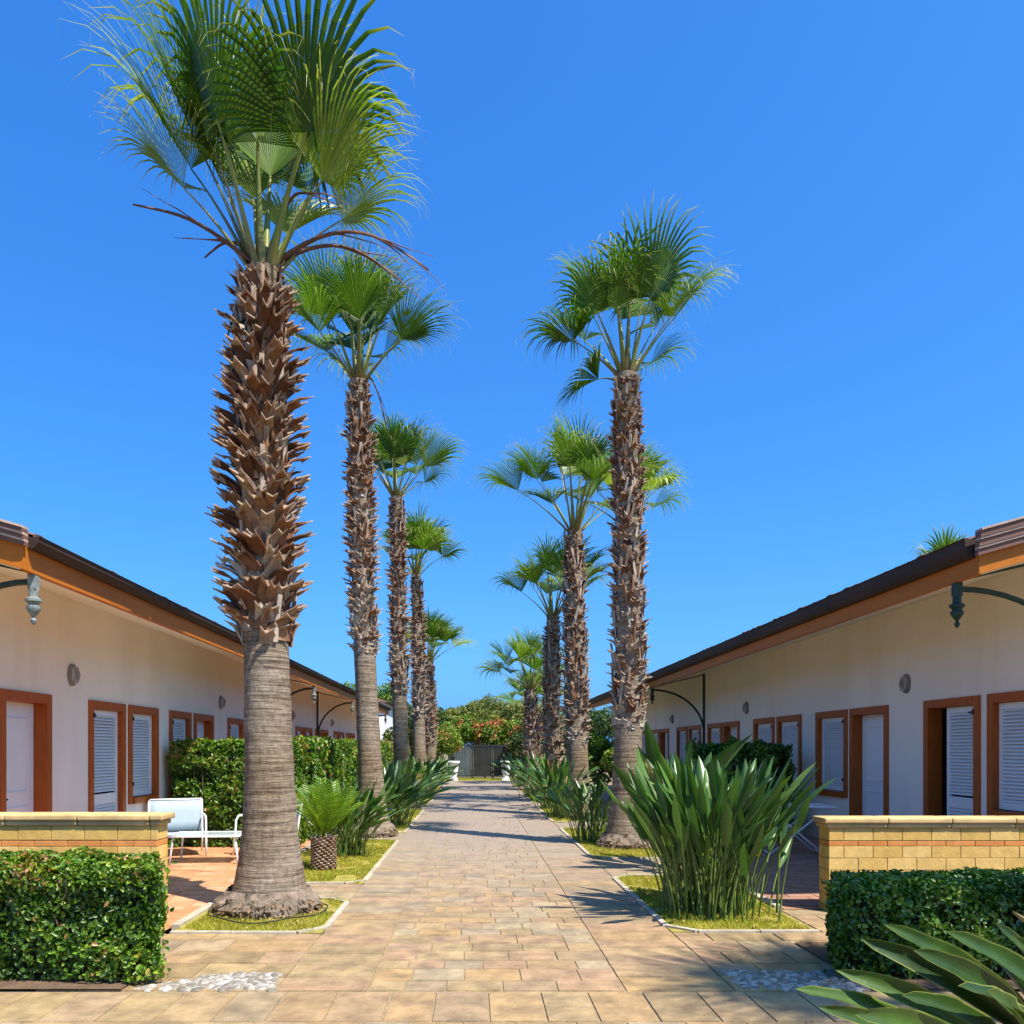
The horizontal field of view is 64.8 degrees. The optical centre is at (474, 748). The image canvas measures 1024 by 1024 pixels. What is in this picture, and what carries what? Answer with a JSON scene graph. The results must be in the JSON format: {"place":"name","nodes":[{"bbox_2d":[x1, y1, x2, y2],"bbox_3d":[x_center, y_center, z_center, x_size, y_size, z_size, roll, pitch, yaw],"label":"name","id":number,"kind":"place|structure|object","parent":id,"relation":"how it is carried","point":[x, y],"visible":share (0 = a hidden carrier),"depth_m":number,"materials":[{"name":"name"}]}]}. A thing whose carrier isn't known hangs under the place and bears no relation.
{"place":"outdoors","nodes":[
{"label":"outdoors","id":0,"kind":"place"},
{"bbox_2d":[167,796,389,926],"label":"terrace","id":1,"kind":"structure","parent":0,"point":[197,877],"depth_m":9.98,"materials":[{"name":"tile"}]},
{"bbox_2d":[148,798,206,855],"bbox_3d":[-4.426,1.180,12.014,0.792,0.849,0.722,0,0,-24],"label":"armchair","id":2,"kind":"object","parent":1,"relation":"on","point":[189,813],"visible":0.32,"depth_m":12.31,"materials":[{"name":"white metal"}]},
{"bbox_2d":[167,831,240,864],"bbox_3d":[-3.720,1.391,11.300,0.960,0.422,0.580,0,0,-4],"label":"coffee table","id":3,"kind":"object","parent":1,"relation":"on","point":[197,834],"visible":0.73,"depth_m":11.14,"materials":[{"name":"white metal"}]},
{"bbox_2d":[165,736,308,846],"bbox_3d":[-3.852,0.690,13.250,2.247,1.827,0.962,0,0,0],"label":"hedge","id":4,"kind":"object","parent":1,"relation":"on","point":[210,773],"visible":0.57,"depth_m":12.93,"materials":[{"name":"green plant"}]},
{"bbox_2d":[232,800,301,854],"bbox_3d":[-3.071,1.180,12.011,0.792,0.849,0.721,0,0,40],"label":"armchair","id":5,"kind":"object","parent":1,"relation":"on","point":[298,821],"visible":0.09,"depth_m":12.00,"materials":[{"name":"white metal"}]},
{"bbox_2d":[294,734,410,839],"bbox_3d":[-2.929,0.652,23.918,0.735,1.946,20.390,0,0,0],"label":"hedge","id":6,"kind":"object","parent":1,"relation":"on","point":[332,758],"visible":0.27,"depth_m":15.83,"materials":[{"name":"green plant"}]},
{"bbox_2d":[448,745,513,777],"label":"gate","id":7,"kind":"structure","parent":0,"point":[474,759],"depth_m":43.59,"materials":[{"name":"metal"}]},
{"bbox_2d":[165,783,820,930],"bbox_3d":[0.550,1.588,22.050,11.500,0.001,30.300,0,0,0],"label":"terrace bedding","id":8,"kind":"object","parent":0,"point":[800,907],"visible":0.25,"depth_m":8.08,"materials":[{"name":"soil"}]},
{"bbox_2d":[0,812,174,929],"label":"garden wall","id":9,"kind":"structure","parent":8,"relation":"on","point":[123,832],"depth_m":6.92,"materials":[{"name":"brick"}]},
{"bbox_2d":[0,519,390,842],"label":"house","id":10,"kind":"structure","parent":8,"relation":"on","point":[112,684],"depth_m":10.47,"materials":[{"name":"paint"}]},
{"bbox_2d":[0,688,51,811],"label":"door","id":11,"kind":"structure","parent":10,"relation":"in","point":[25,717],"depth_m":9.20,"materials":[{"name":"white wood"}]},
{"bbox_2d":[88,700,125,811],"bbox_3d":[-5.064,0.480,10.980,0.212,2.240,1.080,0,0,0],"label":"door","id":12,"kind":"structure","parent":10,"relation":"in","point":[106,764],"depth_m":11.09,"materials":[{"name":"white wood"}]},
{"bbox_2d":[128,705,158,803],"bbox_3d":[-5.055,0.080,12.180,0.230,1.440,1.080,0,0,0],"label":"window","id":13,"kind":"structure","parent":10,"relation":"in","point":[143,769],"depth_m":12.28,"materials":[{"name":"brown wood"}]},
{"bbox_2d":[169,710,191,797],"bbox_3d":[-5.055,0.080,13.700,0.230,1.440,1.000,0,0,0],"label":"window","id":14,"kind":"structure","parent":10,"relation":"in","point":[184,719],"depth_m":13.75,"materials":[{"name":"brown wood"}]},
{"bbox_2d":[193,713,213,739],"bbox_3d":[-5.070,0.480,14.890,0.200,2.240,1.060,0,0,0],"label":"door","id":15,"kind":"structure","parent":10,"relation":"in","point":[203,724],"depth_m":15.13,"materials":[{"name":"brown wood"}]},
{"bbox_2d":[227,717,243,738],"bbox_3d":[-5.064,0.480,16.860,0.212,2.240,1.080,0,0,0],"label":"door","id":16,"kind":"structure","parent":10,"relation":"in","point":[236,726],"depth_m":17.00,"materials":[{"name":"brown wood"}]},
{"bbox_2d":[295,726,303,735],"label":"door","id":17,"kind":"structure","parent":10,"relation":"in","point":[298,730],"depth_m":23.08,"materials":[{"name":"brown wood"}]},
{"bbox_2d":[304,727,312,736],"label":"window","id":18,"kind":"structure","parent":10,"relation":"in","point":[307,731],"depth_m":24.36,"materials":[{"name":"brown wood"}]},
{"bbox_2d":[315,729,321,736],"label":"window","id":19,"kind":"structure","parent":10,"relation":"in","point":[320,731],"depth_m":26.08,"materials":[{"name":"brown wood"}]},
{"bbox_2d":[322,730,327,736],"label":"door","id":20,"kind":"structure","parent":10,"relation":"in","point":[324,732],"depth_m":27.14,"materials":[{"name":"brown wood"}]},
{"bbox_2d":[333,731,338,739],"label":"door","id":21,"kind":"structure","parent":10,"relation":"in","point":[335,733],"depth_m":29.34,"materials":[{"name":"brown wood"}]},
{"bbox_2d":[339,732,344,738],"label":"window","id":22,"kind":"structure","parent":10,"relation":"in","point":[341,734],"depth_m":30.44,"materials":[{"name":"brown wood"}]},
{"bbox_2d":[588,516,1023,838],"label":"house","id":23,"kind":"structure","parent":8,"relation":"on","point":[897,691],"depth_m":11.37,"materials":[{"name":"paint"}]},
{"bbox_2d":[642,731,645,753],"bbox_3d":[6.155,0.075,28.950,0.230,1.450,1.200,0,0,0],"label":"window","id":24,"kind":"structure","parent":23,"relation":"in","point":[643,737],"depth_m":29.24,"materials":[{"name":"brown wood"}]},
{"bbox_2d":[651,729,658,745],"bbox_3d":[6.155,0.075,27.100,0.230,1.450,1.200,0,0,0],"label":"window","id":25,"kind":"structure","parent":23,"relation":"in","point":[656,732],"depth_m":27.05,"materials":[{"name":"brown wood"}]},
{"bbox_2d":[659,728,668,760],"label":"door","id":26,"kind":"structure","parent":23,"relation":"in","point":[663,733],"depth_m":26.27,"materials":[{"name":"brown wood"}]},
{"bbox_2d":[676,726,687,763],"bbox_3d":[6.164,0.475,23.600,0.212,2.250,1.200,0,0,0],"label":"door","id":27,"kind":"structure","parent":23,"relation":"in","point":[681,739],"depth_m":23.87,"materials":[{"name":"white wood"}]},
{"bbox_2d":[688,725,700,745],"bbox_3d":[6.155,0.075,22.250,0.230,1.450,1.200,0,0,0],"label":"window","id":28,"kind":"structure","parent":23,"relation":"in","point":[693,731],"depth_m":22.38,"materials":[{"name":"brown wood"}]},
{"bbox_2d":[707,723,721,743],"bbox_3d":[6.155,0.075,20.400,0.230,1.450,1.200,0,0,0],"label":"window","id":29,"kind":"structure","parent":23,"relation":"in","point":[712,729],"depth_m":20.53,"materials":[{"name":"brown wood"}]},
{"bbox_2d":[722,721,739,743],"bbox_3d":[6.170,0.475,19.100,0.200,2.250,1.200,0,0,0],"label":"door","id":30,"kind":"structure","parent":23,"relation":"in","point":[733,727],"depth_m":19.43,"materials":[{"name":"brown wood"}]},
{"bbox_2d":[753,717,774,743],"bbox_3d":[6.164,0.475,16.950,0.212,2.250,1.200,0,0,0],"label":"door","id":31,"kind":"structure","parent":23,"relation":"in","point":[761,727],"depth_m":16.99,"materials":[{"name":"brown wood"}]},
{"bbox_2d":[776,714,801,791],"bbox_3d":[6.155,0.075,15.600,0.230,1.450,1.200,0,0,0],"label":"window","id":32,"kind":"structure","parent":23,"relation":"in","point":[784,729],"depth_m":15.51,"materials":[{"name":"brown wood"}]},
{"bbox_2d":[815,709,847,797],"bbox_3d":[6.155,0.075,13.750,0.230,1.450,1.200,0,0,0],"label":"window","id":33,"kind":"structure","parent":23,"relation":"in","point":[836,765],"depth_m":13.82,"materials":[{"name":"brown wood"}]},
{"bbox_2d":[849,705,888,815],"bbox_3d":[6.170,0.475,12.450,0.200,2.250,1.200,0,0,0],"label":"door","id":34,"kind":"structure","parent":23,"relation":"in","point":[868,726],"depth_m":12.69,"materials":[{"name":"white wood"}]},
{"bbox_2d":[923,695,980,815],"bbox_3d":[6.164,0.475,10.300,0.212,2.250,1.200,0,0,0],"label":"door","id":35,"kind":"structure","parent":23,"relation":"in","point":[963,775],"depth_m":10.32,"materials":[{"name":"white wood"}]},
{"bbox_2d":[987,690,1023,815],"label":"window","id":36,"kind":"structure","parent":23,"relation":"in","point":[1005,778],"depth_m":9.32,"materials":[{"name":"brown wood"}]},
{"bbox_2d":[812,816,1023,911],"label":"garden wall","id":37,"kind":"structure","parent":8,"relation":"on","point":[904,843],"depth_m":7.85,"materials":[{"name":"brick"}]},
{"bbox_2d":[176,787,812,932],"bbox_3d":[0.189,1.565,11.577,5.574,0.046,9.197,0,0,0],"label":"grass","id":38,"kind":"structure","parent":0,"point":[328,875],"depth_m":8.06,"materials":[{"name":"green plant"}]},
{"bbox_2d":[58,0,443,920],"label":"palm tree","id":39,"kind":"object","parent":38,"relation":"on","point":[290,112],"visible":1,"depth_m":7.75,"materials":[{"name":"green plant"}]},
{"bbox_2d":[208,903,327,923],"bbox_3d":[-2.000,1.555,7.752,1.147,0.032,1.044,0,0,0],"label":"irrigation hose","id":40,"kind":"object","parent":38,"relation":"on","point":[266,921],"visible":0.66,"depth_m":7.33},
{"bbox_2d":[296,776,363,870],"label":"sago palm","id":41,"kind":"object","parent":38,"relation":"on","point":[319,811],"visible":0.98,"depth_m":10.48,"materials":[{"name":"green plant"}]},
{"bbox_2d":[295,775,406,857],"bbox_3d":[-1.941,0.995,11.825,1.845,1.218,2.266,0,0,0],"label":"bird of paradise","id":42,"kind":"object","parent":38,"relation":"on","point":[346,844],"visible":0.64,"depth_m":11.86,"materials":[{"name":"green plant"}]},
{"bbox_2d":[283,224,468,838],"bbox_3d":[-2.311,-3.808,14.953,3.645,10.856,3.804,0,0,-26],"label":"palm tree","id":43,"kind":"object","parent":38,"relation":"on","point":[356,303],"visible":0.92,"depth_m":14.60,"materials":[{"name":"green plant"}]},
{"bbox_2d":[341,760,454,826],"bbox_3d":[-1.530,0.910,16.648,2.388,1.387,2.026,0,0,0],"label":"bird of paradise","id":44,"kind":"object","parent":38,"relation":"on","point":[409,797],"visible":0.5,"depth_m":16.50,"materials":[{"name":"green plant"}]},
{"bbox_2d":[354,758,441,815],"bbox_3d":[-1.887,0.907,19.339,2.300,1.394,2.047,0,0,12],"label":"bird of paradise","id":45,"kind":"object","parent":38,"relation":"on","point":[428,778],"visible":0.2,"depth_m":19.27,"materials":[{"name":"green plant"}]},
{"bbox_2d":[337,406,464,808],"bbox_3d":[-1.866,-3.748,21.790,3.563,10.736,3.737,0,0,0],"label":"palm tree","id":46,"kind":"object","parent":38,"relation":"on","point":[396,446],"visible":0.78,"depth_m":21.42,"materials":[{"name":"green plant"}]},
{"bbox_2d":[374,499,469,793],"bbox_3d":[-2.166,-3.502,28.103,3.803,10.244,3.690,0,0,29],"label":"palm tree","id":47,"kind":"object","parent":38,"relation":"on","point":[422,535],"visible":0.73,"depth_m":28.00,"materials":[{"name":"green plant"}]},
{"bbox_2d":[389,756,454,795],"bbox_3d":[-1.825,0.895,26.473,2.474,1.418,2.480,0,0,0],"label":"bird of paradise","id":48,"kind":"object","parent":38,"relation":"on","point":[437,767],"visible":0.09,"depth_m":26.29,"materials":[{"name":"green plant"}]},
{"bbox_2d":[411,760,451,802],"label":"bird of paradise","id":49,"kind":"object","parent":38,"relation":"on","point":[427,771],"visible":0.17,"depth_m":23.56,"materials":[{"name":"green plant"}]},
{"bbox_2d":[426,754,455,790],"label":"bird of paradise","id":50,"kind":"object","parent":38,"relation":"on","point":[443,771],"visible":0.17,"depth_m":30.49,"materials":[{"name":"green plant"}]},
{"bbox_2d":[405,605,478,783],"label":"palm tree","id":51,"kind":"object","parent":38,"relation":"on","point":[439,628],"visible":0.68,"depth_m":34.59,"materials":[{"name":"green plant"}]},
{"bbox_2d":[436,758,461,781],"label":"bird of paradise","id":52,"kind":"object","parent":38,"relation":"on","point":[457,765],"visible":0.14,"depth_m":35.48,"materials":[{"name":"green plant"}]},
{"bbox_2d":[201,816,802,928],"bbox_3d":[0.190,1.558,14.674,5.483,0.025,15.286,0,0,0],"label":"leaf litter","id":53,"kind":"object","parent":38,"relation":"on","point":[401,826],"visible":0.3,"depth_m":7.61,"materials":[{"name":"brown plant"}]},
{"bbox_2d":[487,755,542,786],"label":"bird of paradise","id":54,"kind":"object","parent":38,"relation":"on","point":[507,768],"visible":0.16,"depth_m":33.54,"materials":[{"name":"green plant"}]},
{"bbox_2d":[473,623,565,790],"bbox_3d":[2.412,-1.599,31.076,4.542,6.439,4.534,0,0,45],"label":"palm tree","id":55,"kind":"object","parent":38,"relation":"on","point":[523,649],"visible":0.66,"depth_m":30.77,"materials":[{"name":"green plant"}]},
{"bbox_2d":[496,751,542,796],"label":"bird of paradise","id":56,"kind":"object","parent":38,"relation":"on","point":[512,759],"visible":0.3,"depth_m":26.88,"materials":[{"name":"green plant"}]},
{"bbox_2d":[488,527,610,799],"bbox_3d":[2.365,-2.537,24.610,4.091,8.314,4.234,0,0,0],"label":"palm tree","id":57,"kind":"object","parent":38,"relation":"on","point":[551,682],"visible":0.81,"depth_m":24.48,"materials":[{"name":"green plant"}]},
{"bbox_2d":[505,752,599,808],"bbox_3d":[2.144,0.811,21.684,2.351,1.586,2.707,0,0,-17],"label":"bird of paradise","id":58,"kind":"object","parent":38,"relation":"on","point":[531,769],"visible":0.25,"depth_m":21.56,"materials":[{"name":"green plant"}]},
{"bbox_2d":[515,758,611,818],"bbox_3d":[2.031,0.884,18.606,2.310,1.440,2.125,0,0,-14],"label":"bird of paradise","id":59,"kind":"object","parent":38,"relation":"on","point":[564,771],"visible":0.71,"depth_m":18.39,"materials":[{"name":"green plant"}]},
{"bbox_2d":[467,407,663,817],"bbox_3d":[2.325,-3.165,19.327,4.163,9.570,4.003,0,0,32],"label":"palm tree","id":60,"kind":"object","parent":38,"relation":"on","point":[581,451],"visible":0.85,"depth_m":18.87,"materials":[{"name":"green plant"}]},
{"bbox_2d":[546,775,610,841],"bbox_3d":[2.018,1.022,13.898,1.534,1.160,1.585,0,0,0],"label":"bird of paradise","id":61,"kind":"object","parent":38,"relation":"on","point":[581,794],"visible":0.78,"depth_m":13.80,"materials":[{"name":"green plant"}]},
{"bbox_2d":[515,188,741,849],"bbox_3d":[2.462,-3.435,13.188,3.692,10.111,2.892,0,0,0],"label":"palm tree","id":62,"kind":"object","parent":38,"relation":"on","point":[623,284],"visible":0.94,"depth_m":12.88,"materials":[{"name":"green plant"}]},
{"bbox_2d":[600,751,836,922],"bbox_3d":[2.302,0.813,7.809,2.236,1.582,2.154,0,0,0],"label":"bird of paradise","id":63,"kind":"object","parent":38,"relation":"on","point":[704,817],"visible":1,"depth_m":7.55,"materials":[{"name":"green plant"}]},
{"bbox_2d":[0,942,1018,988],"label":"soil","id":64,"kind":"structure","parent":0,"point":[819,949],"depth_m":5.47,"materials":[{"name":"brown soil"}]},
{"bbox_2d":[0,845,178,982],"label":"hedge","id":65,"kind":"object","parent":64,"relation":"on","point":[74,910],"visible":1,"depth_m":5.45,"materials":[{"name":"green plant"}]},
{"bbox_2d":[821,866,1023,978],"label":"hedge","id":66,"kind":"object","parent":64,"relation":"on","point":[865,904],"visible":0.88,"depth_m":5.52,"materials":[{"name":"green plant"}]},
{"bbox_2d":[0,749,1019,990],"bbox_3d":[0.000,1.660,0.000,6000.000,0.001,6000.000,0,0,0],"label":"ground","id":67,"kind":"structure","parent":0,"point":[167,931],"depth_m":41.21,"materials":[{"name":"brown soil"}]},
{"bbox_2d":[343,681,391,700],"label":"tree","id":68,"kind":"object","parent":67,"relation":"on","point":[387,695],"visible":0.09,"depth_m":50.75,"materials":[{"name":"green plant"}]},
{"bbox_2d":[378,698,392,740],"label":"white house","id":69,"kind":"structure","parent":67,"relation":"on","point":[388,724],"depth_m":43.29,"materials":[{"name":"paint"}]},
{"bbox_2d":[382,727,412,762],"bbox_3d":[-2.980,0.250,36.448,2.450,2.808,2.742,0,0,0],"label":"shrub","id":70,"kind":"object","parent":67,"relation":"on","point":[388,735],"visible":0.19,"depth_m":35.84,"materials":[{"name":"green plant"}]},
{"bbox_2d":[388,698,452,737],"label":"tree","id":71,"kind":"object","parent":67,"relation":"on","point":[410,720],"visible":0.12,"depth_m":48.78,"materials":[{"name":"green plant"}]},
{"bbox_2d":[438,714,522,777],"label":"bougainvillea","id":72,"kind":"object","parent":67,"relation":"on","point":[468,729],"visible":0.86,"depth_m":44.46,"materials":[{"name":"green plant"}]},
{"bbox_2d":[437,701,524,775],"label":"tree","id":73,"kind":"object","parent":67,"relation":"on","point":[482,713],"visible":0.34,"depth_m":49.04,"materials":[{"name":"green plant"}]},
{"bbox_2d":[542,707,614,755],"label":"tree","id":74,"kind":"object","parent":67,"relation":"on","point":[599,724],"visible":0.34,"depth_m":49.82,"materials":[{"name":"green plant"}]},
{"bbox_2d":[587,733,613,802],"bbox_3d":[3.492,0.584,23.489,1.676,2.142,1.689,0,0,0],"label":"shrub","id":75,"kind":"object","parent":67,"relation":"on","point":[599,746],"visible":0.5,"depth_m":23.25,"materials":[{"name":"green plant"}]},
{"bbox_2d":[599,747,645,771],"bbox_3d":[3.319,0.799,17.531,1.173,1.713,1.301,0,0,0],"label":"shrub","id":76,"kind":"object","parent":67,"relation":"on","point":[607,759],"visible":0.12,"depth_m":17.30,"materials":[{"name":"green plant"}]},
{"bbox_2d":[909,522,973,558],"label":"palm tree","id":77,"kind":"object","parent":67,"relation":"on","point":[940,543],"visible":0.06,"depth_m":25.36,"materials":[{"name":"green plant"}]},
{"bbox_2d":[0,781,1023,1023],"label":"path","id":78,"kind":"structure","parent":0,"point":[666,972],"depth_m":6.21,"materials":[{"name":"stone"}]},
{"bbox_2d":[134,971,282,991],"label":"pebbles","id":79,"kind":"object","parent":78,"relation":"on","point":[222,982],"visible":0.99,"depth_m":5.46,"materials":[{"name":"white gravel"}]},
{"bbox_2d":[170,783,819,991],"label":"kerb","id":80,"kind":"structure","parent":78,"relation":"on","point":[337,914],"depth_m":7.62,"materials":[{"name":"stone"}]},
{"bbox_2d":[392,778,607,830],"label":"grass","id":81,"kind":"structure","parent":78,"relation":"on","point":[416,813],"depth_m":20.31,"materials":[{"name":"green plant"}]},
{"bbox_2d":[493,665,563,758],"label":"palm tree","id":82,"kind":"object","parent":81,"relation":"on","point":[512,694],"visible":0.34,"depth_m":36.80,"materials":[{"name":"green plant"}]},
{"bbox_2d":[613,720,757,869],"bbox_3d":[2.886,0.621,10.672,1.733,1.962,1.713,0,0,26],"label":"broad leaf plant","id":83,"kind":"object","parent":78,"relation":"on","point":[724,757],"visible":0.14,"depth_m":10.34,"materials":[{"name":"green plant"}]},
{"bbox_2d":[719,969,877,991],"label":"pebbles","id":84,"kind":"object","parent":78,"relation":"on","point":[749,979],"visible":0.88,"depth_m":5.53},
{"bbox_2d":[796,912,1023,1023],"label":"broad leaf plant","id":85,"kind":"object","parent":78,"relation":"on","point":[963,975],"visible":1,"depth_m":3.31,"materials":[{"name":"green plant"}]},
{"bbox_2d":[0,0,1023,747],"label":"sky","id":86,"kind":"structure","parent":0,"point":[859,392],"materials":[{"name":"blue"}]},
{"bbox_2d":[473,693,563,760],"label":"tree","id":87,"kind":"object","parent":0,"point":[491,704],"visible":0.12,"depth_m":54.93,"materials":[{"name":"green plant"}]},
{"bbox_2d":[444,778,607,780],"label":"lawn strip","id":88,"kind":"object","parent":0,"point":[491,780],"depth_m":40.73,"materials":[{"name":"plant"}]},
{"bbox_2d":[412,727,463,759],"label":"bougainvillea","id":89,"kind":"object","parent":88,"relation":"on","point":[447,742],"visible":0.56,"depth_m":42.01,"materials":[{"name":"green plant"}]},
{"bbox_2d":[448,760,459,780],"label":"urn","id":90,"kind":"object","parent":88,"relation":"on","point":[453,762],"visible":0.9,"depth_m":40.71,"materials":[{"name":"white paint"}]},
{"bbox_2d":[500,759,510,780],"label":"urn","id":91,"kind":"object","parent":88,"relation":"on","point":[505,778],"visible":0.48,"depth_m":40.74,"materials":[{"name":"white paint"}]},
{"bbox_2d":[503,722,564,760],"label":"bougainvillea","id":92,"kind":"object","parent":88,"relation":"on","point":[515,736],"visible":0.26,"depth_m":42.63,"materials":[{"name":"green plant"}]},
{"bbox_2d":[590,783,819,905],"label":"terrace","id":93,"kind":"structure","parent":0,"point":[801,884],"depth_m":10.21,"materials":[{"name":"tile"}]},
{"bbox_2d":[543,430,689,804],"bbox_3d":[3.991,-3.566,22.346,4.022,10.373,4.065,0,0,27],"label":"palm tree","id":94,"kind":"object","parent":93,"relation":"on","point":[662,481],"visible":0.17,"depth_m":21.98,"materials":[{"name":"green plant"}]},
{"bbox_2d":[685,735,798,832],"bbox_3d":[4.868,0.687,14.800,2.150,1.887,1.192,0,0,0],"label":"hedge","id":95,"kind":"object","parent":93,"relation":"on","point":[759,750],"visible":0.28,"depth_m":14.43,"materials":[{"name":"green plant"}]},
{"bbox_2d":[764,803,836,854],"bbox_3d":[4.850,1.228,12.300,1.100,0.766,0.720,0,0,6],"label":"folding table","id":96,"kind":"object","parent":93,"relation":"on","point":[825,807],"visible":0.39,"depth_m":12.02,"materials":[{"name":"white paint"}]}
]}

